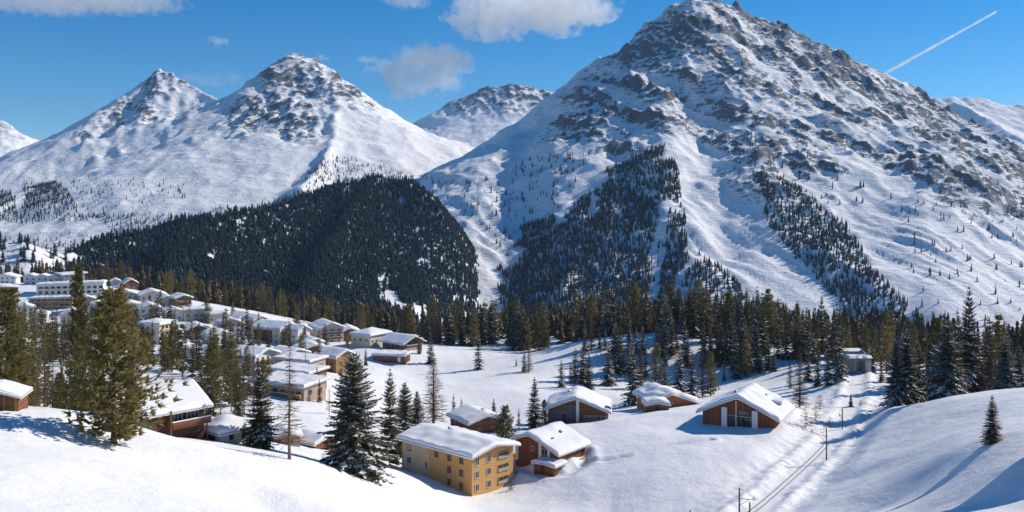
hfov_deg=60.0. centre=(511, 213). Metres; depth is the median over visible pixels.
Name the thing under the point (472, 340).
stone pine
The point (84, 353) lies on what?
bare larch
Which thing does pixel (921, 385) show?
spruce tree
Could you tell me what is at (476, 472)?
window
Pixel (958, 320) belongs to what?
spruce tree
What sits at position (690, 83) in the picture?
mountain
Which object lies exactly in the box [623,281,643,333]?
stone pine
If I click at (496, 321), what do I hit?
stone pine
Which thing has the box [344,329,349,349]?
stone pine
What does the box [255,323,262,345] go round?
stone pine
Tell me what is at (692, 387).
spruce tree
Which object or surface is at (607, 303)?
bare larch
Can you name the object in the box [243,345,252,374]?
stone pine
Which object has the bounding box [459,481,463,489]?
window
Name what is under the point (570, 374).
bare larch
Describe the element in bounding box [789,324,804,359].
stone pine
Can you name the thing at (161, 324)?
apartment house
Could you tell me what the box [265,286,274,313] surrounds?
stone pine
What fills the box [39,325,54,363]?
stone pine
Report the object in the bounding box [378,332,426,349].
chalet
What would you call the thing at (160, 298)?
stone pine
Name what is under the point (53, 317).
spruce tree
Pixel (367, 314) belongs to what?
stone pine
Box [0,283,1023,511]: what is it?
snow ground
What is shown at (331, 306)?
spruce tree
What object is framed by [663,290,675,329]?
spruce tree
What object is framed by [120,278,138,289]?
hut
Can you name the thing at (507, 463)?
window
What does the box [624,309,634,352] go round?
spruce tree
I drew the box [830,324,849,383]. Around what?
spruce tree
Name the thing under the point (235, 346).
spruce tree
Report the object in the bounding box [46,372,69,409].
stone pine
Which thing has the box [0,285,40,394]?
stone pine
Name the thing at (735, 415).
gable window
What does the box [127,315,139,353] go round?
stone pine
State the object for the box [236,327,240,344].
spruce tree
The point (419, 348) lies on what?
spruce tree
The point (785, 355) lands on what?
spruce tree
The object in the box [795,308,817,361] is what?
spruce tree
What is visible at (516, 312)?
spruce tree
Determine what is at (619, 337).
spruce tree
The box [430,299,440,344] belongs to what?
spruce tree
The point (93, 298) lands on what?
cottage
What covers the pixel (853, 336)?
bare larch
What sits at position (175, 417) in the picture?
window
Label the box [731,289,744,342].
spruce tree
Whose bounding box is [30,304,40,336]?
spruce tree
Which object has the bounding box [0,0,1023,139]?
sky
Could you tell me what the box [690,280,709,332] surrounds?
stone pine
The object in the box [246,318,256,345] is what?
spruce tree
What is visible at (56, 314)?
spruce tree
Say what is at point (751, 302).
stone pine
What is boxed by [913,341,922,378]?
stone pine
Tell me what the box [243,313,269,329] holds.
house
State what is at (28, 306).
cottage
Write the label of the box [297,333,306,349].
stone pine
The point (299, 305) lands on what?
spruce tree
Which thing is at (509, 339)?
spruce tree
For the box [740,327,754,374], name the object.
spruce tree
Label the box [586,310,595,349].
bare larch
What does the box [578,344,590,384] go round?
spruce tree
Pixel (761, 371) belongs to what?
spruce tree
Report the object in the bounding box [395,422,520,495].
apartment block
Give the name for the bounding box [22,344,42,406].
stone pine
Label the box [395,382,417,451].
spruce tree
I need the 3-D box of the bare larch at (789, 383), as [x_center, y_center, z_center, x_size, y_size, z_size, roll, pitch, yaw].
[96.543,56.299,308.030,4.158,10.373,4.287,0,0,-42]
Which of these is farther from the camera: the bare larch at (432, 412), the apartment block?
the bare larch at (432, 412)
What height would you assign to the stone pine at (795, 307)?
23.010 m
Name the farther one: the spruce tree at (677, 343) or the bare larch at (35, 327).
the spruce tree at (677, 343)
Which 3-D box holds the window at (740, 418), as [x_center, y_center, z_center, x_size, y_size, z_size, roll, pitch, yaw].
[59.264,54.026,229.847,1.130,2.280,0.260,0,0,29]
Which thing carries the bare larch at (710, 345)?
on the snow ground
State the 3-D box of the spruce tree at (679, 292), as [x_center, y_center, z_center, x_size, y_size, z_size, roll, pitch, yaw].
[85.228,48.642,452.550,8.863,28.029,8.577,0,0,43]
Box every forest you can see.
[0,130,1023,331]
[0,172,480,333]
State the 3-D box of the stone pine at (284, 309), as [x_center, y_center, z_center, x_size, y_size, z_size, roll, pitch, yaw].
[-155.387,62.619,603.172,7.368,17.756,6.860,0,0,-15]
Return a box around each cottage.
[18,302,35,317]
[27,309,50,323]
[58,307,75,325]
[72,294,96,307]
[87,300,101,315]
[155,293,168,307]
[162,305,183,320]
[182,321,209,338]
[199,327,234,344]
[214,316,244,333]
[294,335,324,343]
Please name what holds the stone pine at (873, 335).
on the snow ground
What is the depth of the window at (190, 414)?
148.95 m
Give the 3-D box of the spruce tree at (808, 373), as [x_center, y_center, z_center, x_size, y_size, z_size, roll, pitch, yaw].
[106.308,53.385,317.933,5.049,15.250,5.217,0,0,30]
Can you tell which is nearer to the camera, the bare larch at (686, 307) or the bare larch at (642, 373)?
the bare larch at (642, 373)
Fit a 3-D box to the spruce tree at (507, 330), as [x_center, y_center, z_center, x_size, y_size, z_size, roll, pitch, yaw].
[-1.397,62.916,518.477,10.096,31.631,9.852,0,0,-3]
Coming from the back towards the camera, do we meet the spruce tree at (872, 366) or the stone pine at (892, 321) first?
the stone pine at (892, 321)
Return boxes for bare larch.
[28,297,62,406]
[30,306,40,348]
[46,348,63,405]
[58,330,66,363]
[61,318,73,358]
[83,324,94,411]
[213,367,225,415]
[228,365,234,410]
[242,373,246,411]
[245,357,258,412]
[270,346,306,459]
[301,290,307,321]
[421,353,449,422]
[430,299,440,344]
[525,342,532,371]
[546,323,551,347]
[567,364,572,381]
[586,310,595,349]
[600,285,612,326]
[619,341,625,374]
[634,347,643,376]
[636,353,647,387]
[637,282,655,331]
[683,289,689,330]
[684,338,690,368]
[696,352,708,396]
[705,331,713,358]
[707,333,716,363]
[715,322,722,361]
[782,306,792,343]
[785,361,794,388]
[790,347,811,406]
[812,314,822,355]
[829,334,836,365]
[851,328,857,347]
[851,331,858,347]
[976,333,992,389]
[983,336,996,389]
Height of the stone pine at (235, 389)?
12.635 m
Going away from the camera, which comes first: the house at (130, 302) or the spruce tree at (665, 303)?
the spruce tree at (665, 303)
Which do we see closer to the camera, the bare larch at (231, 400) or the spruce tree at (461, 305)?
the bare larch at (231, 400)
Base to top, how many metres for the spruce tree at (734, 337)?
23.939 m
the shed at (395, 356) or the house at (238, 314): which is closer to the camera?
the shed at (395, 356)
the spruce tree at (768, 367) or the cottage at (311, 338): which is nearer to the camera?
the spruce tree at (768, 367)
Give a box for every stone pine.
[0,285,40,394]
[18,360,39,405]
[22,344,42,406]
[27,308,32,331]
[29,329,46,395]
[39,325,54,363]
[39,365,54,406]
[44,322,58,359]
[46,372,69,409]
[51,262,95,410]
[51,332,60,359]
[52,284,189,443]
[58,327,67,352]
[59,324,73,359]
[101,260,110,285]
[109,268,113,285]
[116,260,127,286]
[118,374,147,423]
[127,267,134,279]
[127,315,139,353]
[133,309,140,334]
[136,324,145,359]
[138,335,148,366]
[144,332,155,364]
[148,305,156,318]
[156,333,164,363]
[157,291,164,306]
[159,334,171,372]
[163,271,171,293]
[163,327,180,371]
[166,269,174,294]
[166,305,172,318]
[167,320,184,354]
[169,325,181,364]
[170,324,190,372]
[178,279,185,293]
[185,269,195,299]
[196,281,202,300]
[199,341,223,403]
[199,342,225,409]
[204,300,210,323]
[209,333,221,359]
[211,324,217,344]
[213,334,223,375]
[216,339,245,405]
[219,333,227,358]
[221,284,229,305]
[221,309,231,329]
[221,339,242,401]
[231,289,236,307]
[231,371,245,414]
[232,280,244,307]
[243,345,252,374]
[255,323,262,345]
[256,359,271,402]
[258,282,266,311]
[259,285,266,311]
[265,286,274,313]
[265,358,272,375]
[276,289,282,314]
[279,293,288,316]
[282,326,289,345]
[292,305,300,322]
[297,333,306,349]
[306,296,309,315]
[314,306,319,320]
[324,298,330,318]
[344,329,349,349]
[356,311,363,328]
[359,304,366,327]
[364,305,371,327]
[397,306,407,333]
[400,306,409,333]
[403,304,416,334]
[423,296,439,340]
[443,303,458,336]
[454,301,465,339]
[465,308,479,346]
[476,303,490,340]
[487,300,502,340]
[492,404,519,438]
[510,302,517,330]
[516,312,532,348]
[531,317,544,350]
[537,303,550,349]
[539,399,550,424]
[568,293,583,340]
[583,293,599,337]
[585,296,598,337]
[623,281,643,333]
[625,284,641,333]
[638,298,648,331]
[646,342,665,384]
[663,279,681,328]
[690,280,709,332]
[700,289,715,333]
[703,351,719,395]
[721,292,729,326]
[722,289,737,333]
[723,292,735,334]
[738,340,752,376]
[744,300,755,325]
[759,289,773,332]
[760,294,778,344]
[767,302,779,342]
[789,303,805,338]
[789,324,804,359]
[803,320,818,352]
[822,323,831,354]
[841,327,853,347]
[859,326,869,354]
[867,326,879,360]
[876,326,893,372]
[877,313,895,356]
[879,311,897,339]
[908,323,917,357]
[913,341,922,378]
[922,317,942,380]
[991,314,1007,358]
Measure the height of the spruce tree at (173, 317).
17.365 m
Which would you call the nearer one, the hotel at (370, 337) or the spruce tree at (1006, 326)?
the spruce tree at (1006, 326)
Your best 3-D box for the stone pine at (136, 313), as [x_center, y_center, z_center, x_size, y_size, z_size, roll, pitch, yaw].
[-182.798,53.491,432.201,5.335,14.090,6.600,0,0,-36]
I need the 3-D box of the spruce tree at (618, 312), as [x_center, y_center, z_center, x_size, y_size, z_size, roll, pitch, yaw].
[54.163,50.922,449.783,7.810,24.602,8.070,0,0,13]
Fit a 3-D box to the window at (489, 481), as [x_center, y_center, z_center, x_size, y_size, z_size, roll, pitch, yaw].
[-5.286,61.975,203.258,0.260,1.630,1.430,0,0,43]
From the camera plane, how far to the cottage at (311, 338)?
437.82 m
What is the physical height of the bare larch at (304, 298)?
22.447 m
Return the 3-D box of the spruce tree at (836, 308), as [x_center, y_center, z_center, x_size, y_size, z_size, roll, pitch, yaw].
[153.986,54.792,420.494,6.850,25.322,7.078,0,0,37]
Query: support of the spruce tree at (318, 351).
on the snow ground
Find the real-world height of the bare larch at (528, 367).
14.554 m
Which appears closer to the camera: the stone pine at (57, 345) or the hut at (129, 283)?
the stone pine at (57, 345)
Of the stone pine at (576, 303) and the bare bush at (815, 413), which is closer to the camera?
the bare bush at (815, 413)
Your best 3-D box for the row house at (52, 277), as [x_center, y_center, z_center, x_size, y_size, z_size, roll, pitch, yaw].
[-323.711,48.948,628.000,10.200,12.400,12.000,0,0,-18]
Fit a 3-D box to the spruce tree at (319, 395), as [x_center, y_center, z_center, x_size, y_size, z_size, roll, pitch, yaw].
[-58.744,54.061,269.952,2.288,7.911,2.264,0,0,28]
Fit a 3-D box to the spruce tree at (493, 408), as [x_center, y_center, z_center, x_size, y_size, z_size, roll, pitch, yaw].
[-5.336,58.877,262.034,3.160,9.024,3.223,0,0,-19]
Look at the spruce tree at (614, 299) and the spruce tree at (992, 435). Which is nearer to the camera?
the spruce tree at (992, 435)
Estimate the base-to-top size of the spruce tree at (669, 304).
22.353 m
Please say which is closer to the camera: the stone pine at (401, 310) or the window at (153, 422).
the window at (153, 422)
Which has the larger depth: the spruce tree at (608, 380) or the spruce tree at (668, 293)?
the spruce tree at (668, 293)
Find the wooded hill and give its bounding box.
[0,178,478,321]
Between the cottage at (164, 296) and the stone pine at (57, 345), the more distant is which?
the cottage at (164, 296)
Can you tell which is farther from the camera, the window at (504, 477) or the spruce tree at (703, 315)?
the spruce tree at (703, 315)
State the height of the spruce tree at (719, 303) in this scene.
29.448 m
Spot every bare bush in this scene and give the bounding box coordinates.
[30,394,41,406]
[800,407,814,426]
[810,405,820,420]
[815,396,825,408]
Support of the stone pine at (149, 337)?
on the snow ground
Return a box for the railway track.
[748,444,827,511]
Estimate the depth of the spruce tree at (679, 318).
445.45 m
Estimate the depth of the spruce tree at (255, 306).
613.54 m
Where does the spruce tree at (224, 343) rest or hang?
on the snow ground
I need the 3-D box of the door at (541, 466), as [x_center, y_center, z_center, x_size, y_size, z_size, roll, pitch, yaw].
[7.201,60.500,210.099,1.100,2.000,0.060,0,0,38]
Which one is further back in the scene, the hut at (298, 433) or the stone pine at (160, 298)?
the stone pine at (160, 298)
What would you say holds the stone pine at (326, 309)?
on the snow ground
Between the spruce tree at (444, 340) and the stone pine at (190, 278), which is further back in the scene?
the stone pine at (190, 278)
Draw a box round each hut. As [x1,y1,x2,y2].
[0,379,32,410]
[109,277,120,286]
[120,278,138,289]
[204,414,250,443]
[270,423,303,446]
[300,428,336,450]
[838,348,871,373]
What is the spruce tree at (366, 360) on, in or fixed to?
on the snow ground
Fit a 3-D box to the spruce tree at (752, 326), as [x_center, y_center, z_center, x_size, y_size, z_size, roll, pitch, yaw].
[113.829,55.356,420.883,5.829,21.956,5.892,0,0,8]
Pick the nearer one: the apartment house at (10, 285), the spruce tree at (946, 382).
the spruce tree at (946, 382)
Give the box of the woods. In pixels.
[0,258,1023,370]
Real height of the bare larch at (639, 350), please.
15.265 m
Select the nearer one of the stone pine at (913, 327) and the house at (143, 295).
the stone pine at (913, 327)
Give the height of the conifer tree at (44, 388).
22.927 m
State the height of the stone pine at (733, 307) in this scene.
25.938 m
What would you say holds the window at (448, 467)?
in the apartment block
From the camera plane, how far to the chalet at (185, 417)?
147.83 m
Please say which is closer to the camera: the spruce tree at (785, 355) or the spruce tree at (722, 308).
the spruce tree at (785, 355)
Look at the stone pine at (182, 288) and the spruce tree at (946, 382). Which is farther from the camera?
the stone pine at (182, 288)
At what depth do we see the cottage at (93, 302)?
519.57 m
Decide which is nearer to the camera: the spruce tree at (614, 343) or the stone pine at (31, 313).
the spruce tree at (614, 343)
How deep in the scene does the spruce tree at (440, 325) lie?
515.53 m
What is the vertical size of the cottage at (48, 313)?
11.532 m
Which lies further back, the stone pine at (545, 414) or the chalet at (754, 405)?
the stone pine at (545, 414)
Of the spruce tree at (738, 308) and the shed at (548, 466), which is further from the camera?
the spruce tree at (738, 308)
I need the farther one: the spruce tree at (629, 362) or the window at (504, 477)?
the spruce tree at (629, 362)
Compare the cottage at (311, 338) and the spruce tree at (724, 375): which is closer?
the spruce tree at (724, 375)
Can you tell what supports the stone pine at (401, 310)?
on the snow ground
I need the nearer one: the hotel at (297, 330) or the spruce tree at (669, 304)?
the spruce tree at (669, 304)
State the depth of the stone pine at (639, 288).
471.29 m
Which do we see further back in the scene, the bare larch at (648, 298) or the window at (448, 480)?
the bare larch at (648, 298)
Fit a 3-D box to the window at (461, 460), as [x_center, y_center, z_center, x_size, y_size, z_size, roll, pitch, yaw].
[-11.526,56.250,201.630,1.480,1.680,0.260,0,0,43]
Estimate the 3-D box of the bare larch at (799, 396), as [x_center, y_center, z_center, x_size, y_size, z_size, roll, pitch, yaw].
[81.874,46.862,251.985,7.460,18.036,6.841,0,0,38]
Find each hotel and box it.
[27,295,72,308]
[35,279,106,294]
[252,319,295,344]
[286,323,312,344]
[307,318,346,341]
[349,327,391,347]
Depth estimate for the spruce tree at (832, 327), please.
406.14 m
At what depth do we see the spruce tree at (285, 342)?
361.11 m
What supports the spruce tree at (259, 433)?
on the snow ground
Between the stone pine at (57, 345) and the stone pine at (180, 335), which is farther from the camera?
the stone pine at (57, 345)
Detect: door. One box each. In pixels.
[204,433,214,440]
[540,465,543,472]
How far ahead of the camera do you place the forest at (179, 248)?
1209.93 m
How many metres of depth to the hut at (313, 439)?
192.81 m
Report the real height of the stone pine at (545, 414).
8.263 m
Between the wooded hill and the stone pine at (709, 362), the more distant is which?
the wooded hill
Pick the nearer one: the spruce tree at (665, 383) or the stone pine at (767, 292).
the spruce tree at (665, 383)
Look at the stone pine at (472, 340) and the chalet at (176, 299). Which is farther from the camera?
the chalet at (176, 299)
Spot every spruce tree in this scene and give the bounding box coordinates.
[22,302,29,332]
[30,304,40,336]
[38,301,46,331]
[48,308,61,359]
[55,309,60,334]
[94,262,102,279]
[150,320,157,363]
[155,297,160,317]
[171,270,179,294]
[172,309,177,329]
[185,336,199,381]
[188,320,194,339]
[190,329,202,369]
[193,321,204,364]
[196,355,204,384]
[204,361,217,415]
[218,332,230,375]
[221,313,225,328]
[227,319,236,344]
[230,331,244,371]
[232,368,245,416]
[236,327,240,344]
[238,365,278,450]
[239,315,246,344]
[239,360,250,399]
[243,307,249,336]
[245,358,252,394]
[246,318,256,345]
[252,284,258,310]
[265,327,271,347]
[279,323,290,345]
[286,321,292,345]
[298,297,302,319]
[314,328,323,353]
[316,350,401,485]
[317,380,322,402]
[323,323,329,344]
[327,298,335,321]
[334,301,340,323]
[346,303,351,324]
[363,348,368,365]
[377,370,404,464]
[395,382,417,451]
[411,391,425,424]
[416,335,421,354]
[422,300,431,337]
[422,314,430,343]
[426,333,436,364]
[427,316,433,342]
[431,303,443,343]
[439,318,443,342]
[442,304,457,344]
[442,313,453,342]
[450,393,455,420]
[451,314,458,343]
[457,298,467,340]
[457,306,468,345]
[464,304,477,346]
[472,327,483,370]
[475,305,488,343]
[476,301,491,345]
[485,297,499,343]
[491,398,495,412]
[502,297,514,344]
[506,306,514,345]
[506,311,517,350]
[510,301,525,350]
[514,296,521,336]
[519,305,532,350]
[521,351,527,372]
[524,306,533,349]
[525,376,544,428]
[530,303,541,346]
[537,299,551,345]
[557,359,567,387]
[568,349,579,383]
[573,298,586,342]
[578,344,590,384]
[580,323,588,350]
[582,293,588,326]
[582,355,596,389]
[593,288,604,338]
[595,299,604,337]
[596,295,611,337]
[597,329,602,348]
[600,343,617,385]
[602,329,607,349]
[603,284,623,336]
[606,324,626,375]
[609,317,621,348]
[609,323,618,357]
[612,290,624,335]
[614,323,626,367]
[620,343,643,406]
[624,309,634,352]
[625,344,631,370]
[626,348,632,375]
[631,328,639,355]
[637,326,647,354]
[640,289,652,333]
[642,345,648,377]
[652,321,663,353]
[653,292,662,332]
[657,292,675,340]
[659,330,664,357]
[660,298,674,335]
[661,317,668,351]
[661,357,669,385]
[662,342,668,365]
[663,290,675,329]
[666,312,678,356]
[671,345,687,392]
[673,294,683,333]
[675,283,685,331]
[675,327,680,350]
[677,318,693,367]
[682,290,687,323]
[683,289,690,333]
[683,350,702,397]
[685,293,698,333]
[687,284,701,338]
[696,286,705,335]
[697,298,708,342]
[697,321,707,353]
[697,336,709,368]
[706,287,716,336]
[707,325,712,354]
[712,298,718,336]
[712,320,720,355]
[713,320,726,367]
[715,299,725,336]
[716,288,723,323]
[716,306,724,345]
[722,326,731,365]
[722,365,725,380]
[724,313,733,357]
[727,323,740,373]
[728,342,743,378]
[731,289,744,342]
[733,321,743,365]
[737,292,745,327]
[740,318,752,364]
[740,320,752,363]
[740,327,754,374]
[741,288,751,338]
[746,303,753,348]
[749,297,768,357]
[749,301,756,339]
[749,308,755,348]
[750,287,766,340]
[751,323,764,372]
[758,292,771,341]
[758,304,772,355]
[758,356,763,374]
[764,338,772,370]
[770,350,777,371]
[771,301,782,343]
[773,300,787,345]
[774,324,783,358]
[779,315,792,359]
[788,301,802,359]
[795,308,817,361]
[796,328,805,359]
[802,344,812,381]
[811,332,819,363]
[811,344,822,386]
[815,297,830,352]
[819,335,834,386]
[828,305,845,363]
[828,312,837,358]
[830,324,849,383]
[831,303,838,338]
[832,320,849,366]
[845,308,851,347]
[849,394,853,406]
[857,318,864,348]
[869,342,877,373]
[874,321,885,360]
[875,341,913,410]
[877,352,884,382]
[888,329,927,404]
[913,344,928,402]
[916,319,971,401]
[921,335,934,400]
[949,312,964,365]
[957,287,989,393]
[977,317,996,377]
[977,332,989,374]
[977,395,1004,444]
[979,321,999,389]
[988,336,1021,389]
[989,340,999,367]
[1001,320,1012,358]
[1009,338,1014,368]
[1010,346,1023,387]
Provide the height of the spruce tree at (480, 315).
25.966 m
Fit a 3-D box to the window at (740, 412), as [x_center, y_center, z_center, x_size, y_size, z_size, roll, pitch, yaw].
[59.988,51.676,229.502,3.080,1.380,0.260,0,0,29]
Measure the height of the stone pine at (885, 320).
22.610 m
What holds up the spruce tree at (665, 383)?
on the snow ground
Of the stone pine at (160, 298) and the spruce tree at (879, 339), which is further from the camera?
the stone pine at (160, 298)
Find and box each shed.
[371,349,411,364]
[531,456,567,476]
[641,396,670,411]
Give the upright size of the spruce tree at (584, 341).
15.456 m
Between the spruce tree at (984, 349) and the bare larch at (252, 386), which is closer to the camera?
the bare larch at (252, 386)
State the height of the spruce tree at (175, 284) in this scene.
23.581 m
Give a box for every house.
[0,272,21,283]
[0,284,20,326]
[22,273,38,283]
[34,273,51,282]
[45,274,58,281]
[55,271,87,280]
[123,288,138,300]
[127,299,141,308]
[135,301,162,320]
[137,288,166,302]
[138,316,177,344]
[181,343,195,357]
[182,304,213,321]
[204,310,224,324]
[226,310,249,326]
[233,345,281,375]
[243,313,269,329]
[249,370,330,400]
[267,361,329,388]
[271,351,328,364]
[272,345,311,354]
[291,339,326,353]
[344,323,359,341]
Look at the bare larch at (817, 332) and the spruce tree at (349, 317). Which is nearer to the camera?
the bare larch at (817, 332)
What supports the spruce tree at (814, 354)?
on the snow ground
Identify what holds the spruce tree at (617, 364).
on the snow ground
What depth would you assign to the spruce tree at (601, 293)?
475.99 m
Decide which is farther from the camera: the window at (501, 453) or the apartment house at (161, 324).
the apartment house at (161, 324)
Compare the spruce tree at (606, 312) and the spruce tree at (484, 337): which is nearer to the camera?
the spruce tree at (606, 312)
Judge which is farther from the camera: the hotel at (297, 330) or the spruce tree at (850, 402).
the hotel at (297, 330)
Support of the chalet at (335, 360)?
on the snow ground
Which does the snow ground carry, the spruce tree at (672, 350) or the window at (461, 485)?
the spruce tree at (672, 350)
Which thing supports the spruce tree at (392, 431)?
on the snow ground
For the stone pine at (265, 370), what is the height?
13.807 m
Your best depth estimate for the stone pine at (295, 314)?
528.97 m
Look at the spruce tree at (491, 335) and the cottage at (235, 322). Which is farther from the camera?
the spruce tree at (491, 335)
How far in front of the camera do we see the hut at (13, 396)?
119.64 m
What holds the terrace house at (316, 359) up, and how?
on the snow ground
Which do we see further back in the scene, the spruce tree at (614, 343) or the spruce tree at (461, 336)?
the spruce tree at (461, 336)
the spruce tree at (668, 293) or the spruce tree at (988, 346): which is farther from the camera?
the spruce tree at (668, 293)
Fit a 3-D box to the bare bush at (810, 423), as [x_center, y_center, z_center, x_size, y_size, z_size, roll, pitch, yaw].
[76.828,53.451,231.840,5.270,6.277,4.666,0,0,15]
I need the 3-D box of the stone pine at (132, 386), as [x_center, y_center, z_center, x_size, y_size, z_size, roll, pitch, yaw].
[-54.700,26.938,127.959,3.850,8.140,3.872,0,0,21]
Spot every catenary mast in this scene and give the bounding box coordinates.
[738,488,754,511]
[810,428,826,459]
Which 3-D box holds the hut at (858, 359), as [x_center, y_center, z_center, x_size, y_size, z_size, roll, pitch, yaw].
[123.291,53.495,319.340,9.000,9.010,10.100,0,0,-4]
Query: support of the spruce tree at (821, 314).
on the snow ground
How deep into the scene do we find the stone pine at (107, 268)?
651.31 m
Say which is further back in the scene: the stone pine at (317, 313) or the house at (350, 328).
the stone pine at (317, 313)
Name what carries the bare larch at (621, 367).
on the snow ground
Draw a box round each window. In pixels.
[140,421,156,430]
[172,413,181,421]
[187,410,198,418]
[228,433,234,440]
[406,444,411,451]
[407,456,411,464]
[447,453,451,461]
[447,465,451,473]
[447,478,451,486]
[459,457,463,464]
[459,469,463,476]
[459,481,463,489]
[475,458,479,465]
[475,471,479,478]
[475,483,479,491]
[487,454,490,462]
[487,480,491,487]
[498,450,508,459]
[498,462,508,472]
[498,474,508,484]
[542,448,547,455]
[728,416,731,424]
[729,401,751,426]
[738,410,749,415]
[739,417,742,426]
[744,418,747,426]
[748,418,751,426]
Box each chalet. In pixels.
[98,378,213,439]
[167,292,193,307]
[195,345,206,359]
[313,345,355,373]
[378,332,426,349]
[446,404,503,432]
[509,421,591,466]
[544,386,611,423]
[632,383,702,408]
[696,382,794,427]
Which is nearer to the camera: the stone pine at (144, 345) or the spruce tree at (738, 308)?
the stone pine at (144, 345)
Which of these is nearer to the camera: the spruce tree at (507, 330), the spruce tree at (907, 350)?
the spruce tree at (907, 350)
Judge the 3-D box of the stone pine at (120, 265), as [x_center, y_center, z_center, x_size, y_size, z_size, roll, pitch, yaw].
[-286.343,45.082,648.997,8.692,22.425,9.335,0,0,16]
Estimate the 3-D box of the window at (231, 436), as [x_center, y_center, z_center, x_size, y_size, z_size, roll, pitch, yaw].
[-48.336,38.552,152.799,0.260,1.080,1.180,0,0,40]
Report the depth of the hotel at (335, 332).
473.90 m
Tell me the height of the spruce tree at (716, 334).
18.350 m
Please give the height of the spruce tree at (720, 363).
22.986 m
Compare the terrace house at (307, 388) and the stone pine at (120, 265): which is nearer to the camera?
the terrace house at (307, 388)
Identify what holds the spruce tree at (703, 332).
on the snow ground
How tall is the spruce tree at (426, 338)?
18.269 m
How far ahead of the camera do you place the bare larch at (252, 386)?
231.66 m
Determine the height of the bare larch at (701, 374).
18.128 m
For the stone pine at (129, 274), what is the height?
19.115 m
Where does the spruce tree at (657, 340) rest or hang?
on the snow ground
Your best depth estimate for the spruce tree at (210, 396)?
224.86 m
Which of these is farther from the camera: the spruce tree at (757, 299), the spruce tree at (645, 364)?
the spruce tree at (757, 299)
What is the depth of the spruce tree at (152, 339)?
333.30 m
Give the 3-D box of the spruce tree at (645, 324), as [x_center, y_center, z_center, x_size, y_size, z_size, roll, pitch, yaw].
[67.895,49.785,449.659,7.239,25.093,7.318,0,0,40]
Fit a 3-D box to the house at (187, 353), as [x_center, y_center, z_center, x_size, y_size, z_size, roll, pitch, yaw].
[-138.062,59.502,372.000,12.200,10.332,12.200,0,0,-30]
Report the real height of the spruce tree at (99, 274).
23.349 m
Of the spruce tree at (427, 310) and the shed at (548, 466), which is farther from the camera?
the spruce tree at (427, 310)
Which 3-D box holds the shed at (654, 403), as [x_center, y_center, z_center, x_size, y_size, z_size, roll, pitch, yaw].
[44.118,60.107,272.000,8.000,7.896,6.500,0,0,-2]
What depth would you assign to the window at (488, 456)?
203.27 m
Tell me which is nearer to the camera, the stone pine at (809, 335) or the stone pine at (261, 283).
the stone pine at (809, 335)
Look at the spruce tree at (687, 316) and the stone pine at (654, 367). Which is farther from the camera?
the spruce tree at (687, 316)
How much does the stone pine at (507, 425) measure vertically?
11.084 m
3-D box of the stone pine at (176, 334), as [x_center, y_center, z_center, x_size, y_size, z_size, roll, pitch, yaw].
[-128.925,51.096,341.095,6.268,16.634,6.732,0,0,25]
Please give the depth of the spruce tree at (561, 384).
371.65 m
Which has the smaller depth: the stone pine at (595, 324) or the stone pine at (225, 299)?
the stone pine at (595, 324)
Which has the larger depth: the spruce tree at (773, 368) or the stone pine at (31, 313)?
the stone pine at (31, 313)
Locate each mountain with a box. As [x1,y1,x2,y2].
[0,53,479,252]
[0,120,39,156]
[413,83,553,143]
[418,0,1023,338]
[933,96,1023,143]
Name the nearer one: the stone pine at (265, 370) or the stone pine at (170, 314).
the stone pine at (265, 370)
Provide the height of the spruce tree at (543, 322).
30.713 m
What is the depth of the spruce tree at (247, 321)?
467.27 m
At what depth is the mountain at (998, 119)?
4481.28 m
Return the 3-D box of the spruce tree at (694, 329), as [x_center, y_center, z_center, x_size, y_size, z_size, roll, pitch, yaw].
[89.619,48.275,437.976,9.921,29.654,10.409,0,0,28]
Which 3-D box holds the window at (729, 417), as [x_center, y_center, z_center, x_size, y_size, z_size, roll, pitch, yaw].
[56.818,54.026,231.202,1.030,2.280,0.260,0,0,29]
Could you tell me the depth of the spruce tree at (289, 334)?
438.37 m
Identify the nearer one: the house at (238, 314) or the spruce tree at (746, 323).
the spruce tree at (746, 323)
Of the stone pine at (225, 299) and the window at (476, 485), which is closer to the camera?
the window at (476, 485)
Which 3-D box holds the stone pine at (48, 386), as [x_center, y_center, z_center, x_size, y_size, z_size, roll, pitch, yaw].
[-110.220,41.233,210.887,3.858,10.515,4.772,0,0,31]
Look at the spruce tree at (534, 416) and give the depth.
251.51 m
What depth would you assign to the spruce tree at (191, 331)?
427.62 m
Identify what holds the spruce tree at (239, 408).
on the snow ground
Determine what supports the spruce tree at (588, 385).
on the snow ground
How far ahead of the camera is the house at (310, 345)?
387.40 m
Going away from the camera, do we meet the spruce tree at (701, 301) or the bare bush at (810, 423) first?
the bare bush at (810, 423)
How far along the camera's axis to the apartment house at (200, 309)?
499.33 m
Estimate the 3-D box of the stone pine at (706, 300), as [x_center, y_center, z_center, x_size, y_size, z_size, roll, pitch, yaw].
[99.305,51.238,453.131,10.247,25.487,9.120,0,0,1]
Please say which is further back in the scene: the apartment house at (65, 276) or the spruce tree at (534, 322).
the apartment house at (65, 276)
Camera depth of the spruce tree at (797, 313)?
406.71 m
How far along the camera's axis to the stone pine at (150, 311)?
465.32 m
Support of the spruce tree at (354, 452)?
on the snow ground
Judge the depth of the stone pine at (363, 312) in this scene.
590.55 m
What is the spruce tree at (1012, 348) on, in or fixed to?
on the snow ground
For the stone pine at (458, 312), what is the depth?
533.20 m
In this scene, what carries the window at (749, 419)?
in the chalet at (754, 405)
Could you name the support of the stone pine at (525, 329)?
on the snow ground
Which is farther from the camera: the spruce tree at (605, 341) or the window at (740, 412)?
the spruce tree at (605, 341)
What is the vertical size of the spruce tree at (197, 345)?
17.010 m
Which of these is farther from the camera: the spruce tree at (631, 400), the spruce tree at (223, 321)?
the spruce tree at (223, 321)
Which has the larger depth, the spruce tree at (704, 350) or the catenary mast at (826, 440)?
the spruce tree at (704, 350)
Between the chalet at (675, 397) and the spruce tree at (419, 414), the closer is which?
the spruce tree at (419, 414)

